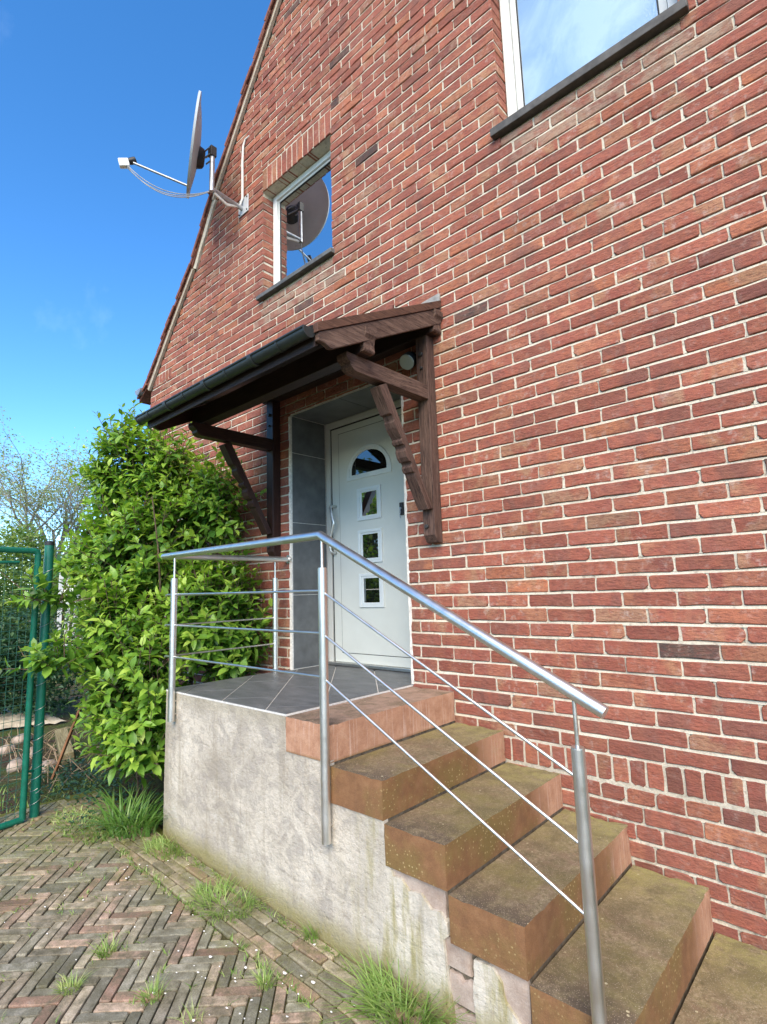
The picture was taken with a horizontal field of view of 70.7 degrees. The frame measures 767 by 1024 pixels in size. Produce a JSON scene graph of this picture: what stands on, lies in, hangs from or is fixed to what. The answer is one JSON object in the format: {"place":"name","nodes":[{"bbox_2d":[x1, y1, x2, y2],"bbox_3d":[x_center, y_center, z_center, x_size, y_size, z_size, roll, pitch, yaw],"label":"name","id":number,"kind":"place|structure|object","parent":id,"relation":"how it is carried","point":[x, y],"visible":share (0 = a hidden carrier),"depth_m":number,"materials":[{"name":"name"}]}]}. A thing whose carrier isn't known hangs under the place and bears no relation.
{"place":"outdoors","nodes":[
{"label":"outdoors","id":0,"kind":"place"},
{"bbox_2d":[0,606,163,829],"bbox_3d":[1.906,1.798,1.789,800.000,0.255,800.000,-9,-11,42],"label":"ground","id":1,"kind":"structure","parent":0,"point":[49,727],"depth_m":4.94,"materials":[{"name":"soil"}]},
{"bbox_2d":[0,744,15,754],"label":"rubble stone","id":2,"kind":"object","parent":1,"relation":"on","point":[2,749],"visible":0.6,"depth_m":5.30,"materials":[{"name":"beige stone"}]},
{"bbox_2d":[6,757,21,772],"bbox_3d":[-3.308,2.292,4.868,0.183,0.134,0.163,-9,-11,42],"label":"rubble stone","id":3,"kind":"object","parent":1,"relation":"on","point":[12,764],"visible":0.57,"depth_m":4.81,"materials":[{"name":"beige stone"}]},
{"bbox_2d":[10,733,31,744],"bbox_3d":[-3.833,2.401,5.696,0.163,0.111,0.178,-2,-8,-1],"label":"rubble stone","id":4,"kind":"object","parent":1,"relation":"on","point":[16,738],"visible":0.4,"depth_m":5.63,"materials":[{"name":"beige stone"}]},
{"bbox_2d":[0,707,64,728],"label":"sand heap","id":5,"kind":"object","parent":1,"relation":"on","point":[21,723],"visible":0.4,"depth_m":6.46,"materials":[{"name":"beige sand"}]},
{"bbox_2d":[29,541,54,817],"bbox_3d":[-2.429,1.204,3.842,0.068,1.998,0.068,-9,-11,42],"label":"gate post","id":6,"kind":"object","parent":1,"relation":"on","point":[37,755],"visible":0.89,"depth_m":3.80,"materials":[{"name":"green metal"}]},
{"bbox_2d":[0,546,42,829],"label":"garden gate","id":7,"kind":"structure","parent":6,"relation":"attached to","point":[26,771],"depth_m":3.69,"materials":[{"name":"green metal"}]},
{"bbox_2d":[0,515,89,668],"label":"garden hedge","id":8,"kind":"object","parent":1,"relation":"on","point":[9,542],"visible":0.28,"depth_m":12.09,"materials":[{"name":"green plant"}]},
{"bbox_2d":[0,599,90,719],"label":"bush","id":9,"kind":"object","parent":1,"relation":"on","point":[21,643],"visible":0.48,"depth_m":6.64,"materials":[{"name":"green plant"}]},
{"bbox_2d":[42,759,56,773],"bbox_3d":[-3.019,2.283,4.829,0.196,0.130,0.162,-4,-9,17],"label":"rubble stone","id":10,"kind":"object","parent":1,"relation":"on","point":[46,762],"visible":0.28,"depth_m":4.80,"materials":[{"name":"beige stone"}]},
{"bbox_2d":[0,671,104,811],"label":"weeds","id":11,"kind":"object","parent":1,"relation":"on","point":[57,784],"visible":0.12,"depth_m":4.28,"materials":[{"name":"green plant"}]},
{"bbox_2d":[0,726,109,792],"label":"dry brush","id":12,"kind":"object","parent":1,"relation":"on","point":[47,741],"visible":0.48,"depth_m":4.87,"materials":[{"name":"brown plant"}]},
{"bbox_2d":[0,407,122,623],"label":"spring tree","id":13,"kind":"object","parent":1,"relation":"on","point":[25,496],"visible":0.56,"depth_m":17.22,"materials":[{"name":"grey plant"}]},
{"bbox_2d":[55,727,74,764],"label":"timber beam","id":14,"kind":"structure","parent":1,"relation":"on","point":[61,734],"depth_m":5.19,"materials":[{"name":"beige wood"}]},
{"bbox_2d":[51,708,81,780],"bbox_3d":[-2.653,1.929,4.531,0.018,0.640,0.028,18,-6,8],"label":"wooden stake","id":15,"kind":"object","parent":1,"relation":"on","point":[65,746],"visible":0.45,"depth_m":4.52,"materials":[{"name":"brown wood"}]},
{"bbox_2d":[57,572,95,645],"bbox_3d":[-5.421,1.905,10.068,1.261,1.730,0.062,5,-11,-40],"label":"picket fence","id":16,"kind":"object","parent":1,"relation":"on","point":[59,618],"visible":0.02,"depth_m":9.80,"materials":[{"name":"white plastic"}]},
{"bbox_2d":[0,752,163,842],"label":"ground cover","id":17,"kind":"object","parent":1,"relation":"on","point":[71,782],"visible":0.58,"depth_m":4.18,"materials":[{"name":"green plant"}]},
{"bbox_2d":[0,399,272,795],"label":"leafy shrub","id":18,"kind":"object","parent":1,"relation":"on","point":[122,587],"visible":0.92,"depth_m":4.21,"materials":[{"name":"green plant"}]},
{"bbox_2d":[135,0,766,950],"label":"brick house","id":19,"kind":"structure","parent":1,"relation":"on","point":[559,206],"depth_m":3.04,"materials":[{"name":"brick"},{"name":"mortar"}]},
{"bbox_2d":[118,90,248,217],"bbox_3d":[-1.892,-3.433,5.223,1.009,1.097,0.726,-4,-9,14],"label":"satellite dish","id":20,"kind":"object","parent":19,"relation":"attached to","point":[197,157],"visible":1,"depth_m":5.06,"materials":[{"name":"paint"}]},
{"bbox_2d":[135,293,442,556],"bbox_3d":[-0.696,-0.560,3.671,1.956,1.640,1.147,-9,-11,42],"label":"door canopy","id":21,"kind":"object","parent":19,"relation":"attached to","point":[273,374],"visible":0.99,"depth_m":3.41,"materials":[{"name":"brown wood"}]},
{"bbox_2d":[256,151,334,301],"bbox_3d":[-0.743,-2.560,4.827,1.035,1.109,0.230,-9,-11,42],"label":"window","id":22,"kind":"structure","parent":19,"relation":"in","point":[302,213],"depth_m":4.90,"materials":[{"name":"white plastic"}]},
{"bbox_2d":[325,400,410,672],"bbox_3d":[-0.039,0.178,4.289,1.208,2.078,0.124,-9,-11,42],"label":"door","id":23,"kind":"structure","parent":19,"relation":"in","point":[365,476],"depth_m":4.37,"materials":[{"name":"plastic"}]},
{"bbox_2d":[399,351,415,369],"bbox_3d":[0.170,-1.018,3.633,0.113,0.127,0.121,-9,-11,42],"label":"porch lamp","id":24,"kind":"object","parent":19,"relation":"attached to","point":[407,360],"visible":0.94,"depth_m":3.60,"materials":[{"name":"white glass"}]},
{"bbox_2d":[490,0,689,140],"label":"window","id":25,"kind":"structure","parent":19,"relation":"in","point":[551,48],"depth_m":3.23,"materials":[{"name":"white plastic"}]},
{"bbox_2d":[163,665,766,1023],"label":"entrance steps","id":26,"kind":"structure","parent":1,"relation":"on","point":[422,876],"depth_m":2.32,"materials":[{"name":"concrete"}]},
{"bbox_2d":[161,531,608,1023],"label":"stair railing","id":27,"kind":"object","parent":26,"relation":"on","point":[578,774],"visible":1,"depth_m":2.16,"materials":[{"name":"silver metal"}]},
{"bbox_2d":[0,0,270,596],"label":"sky","id":28,"kind":"structure","parent":0,"point":[94,259],"materials":[{"name":"blue"}]},
{"bbox_2d":[0,788,442,1023],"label":"paving","id":29,"kind":"structure","parent":0,"point":[110,985],"depth_m":2.39,"materials":[{"name":"brick brick"}]},
{"bbox_2d":[48,965,99,997],"bbox_3d":[-1.244,1.862,2.131,0.196,0.056,0.194,-2,-8,1],"label":"grass tuft","id":30,"kind":"object","parent":29,"relation":"on","point":[68,983],"visible":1,"depth_m":2.15,"materials":[{"name":"green plant"}]},
{"bbox_2d":[50,805,108,842],"bbox_3d":[-1.996,2.055,3.590,0.773,0.049,0.361,-9,-11,42],"label":"weed patch","id":31,"kind":"object","parent":29,"relation":"on","point":[83,829],"visible":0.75,"depth_m":3.55,"materials":[{"name":"green plant"}]},
{"bbox_2d":[40,779,174,843],"bbox_3d":[-1.664,1.946,3.526,1.155,0.244,1.019,-4,-9,16],"label":"strap leaf clump","id":32,"kind":"object","parent":29,"relation":"on","point":[123,820],"visible":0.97,"depth_m":3.54,"materials":[{"name":"green plant"}]},
{"bbox_2d":[84,931,134,959],"bbox_3d":[-1.192,1.881,2.337,0.200,0.068,0.209,-7,-10,32],"label":"grass tuft","id":33,"kind":"object","parent":29,"relation":"on","point":[105,946],"visible":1,"depth_m":2.35,"materials":[{"name":"green plant"}]},
{"bbox_2d":[132,966,176,1005],"bbox_3d":[-0.896,1.851,2.091,0.181,0.060,0.204,-9,-11,42],"label":"grass tuft","id":34,"kind":"object","parent":29,"relation":"on","point":[154,989],"visible":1,"depth_m":2.10,"materials":[{"name":"green plant"}]},
{"bbox_2d":[129,832,183,860],"bbox_3d":[-1.319,1.992,3.224,0.423,0.070,0.288,-5,-9,21],"label":"grass tuft","id":35,"kind":"object","parent":29,"relation":"on","point":[161,842],"visible":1,"depth_m":3.23,"materials":[{"name":"green plant"}]},
{"bbox_2d":[4,860,354,1020],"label":"fallen petals","id":36,"kind":"object","parent":29,"relation":"on","point":[245,967],"visible":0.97,"depth_m":2.21,"materials":[{"name":"white plant"}]},
{"bbox_2d":[168,996,207,1023],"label":"grass tuft","id":37,"kind":"object","parent":29,"relation":"on","point":[189,1014],"visible":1,"depth_m":1.99,"materials":[{"name":"green plant"}]},
{"bbox_2d":[0,804,444,1023],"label":"joint weeds","id":38,"kind":"object","parent":29,"relation":"on","point":[187,903],"visible":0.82,"depth_m":2.56,"materials":[{"name":"green plant"}]},
{"bbox_2d":[174,873,270,923],"bbox_3d":[-0.805,1.917,2.691,0.457,0.078,0.565,5,-11,-39],"label":"grass tuft","id":39,"kind":"object","parent":29,"relation":"on","point":[219,887],"visible":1,"depth_m":2.70,"materials":[{"name":"green plant"}]},
{"bbox_2d":[242,957,289,990],"bbox_3d":[-0.471,1.856,2.158,0.180,0.060,0.214,1,-9,-17],"label":"grass tuft","id":40,"kind":"object","parent":29,"relation":"on","point":[260,981],"visible":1,"depth_m":2.17,"materials":[{"name":"green plant"}]},
{"bbox_2d":[294,921,321,943],"bbox_3d":[-0.329,1.878,2.412,0.148,0.076,0.103,-2,-8,3],"label":"grass tuft","id":41,"kind":"object","parent":29,"relation":"on","point":[315,937],"visible":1,"depth_m":2.42,"materials":[{"name":"green plant"}]},
{"bbox_2d":[309,940,483,1023],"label":"grass tuft","id":42,"kind":"object","parent":29,"relation":"on","point":[380,990],"visible":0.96,"depth_m":2.01,"materials":[{"name":"green plant"}]}
]}

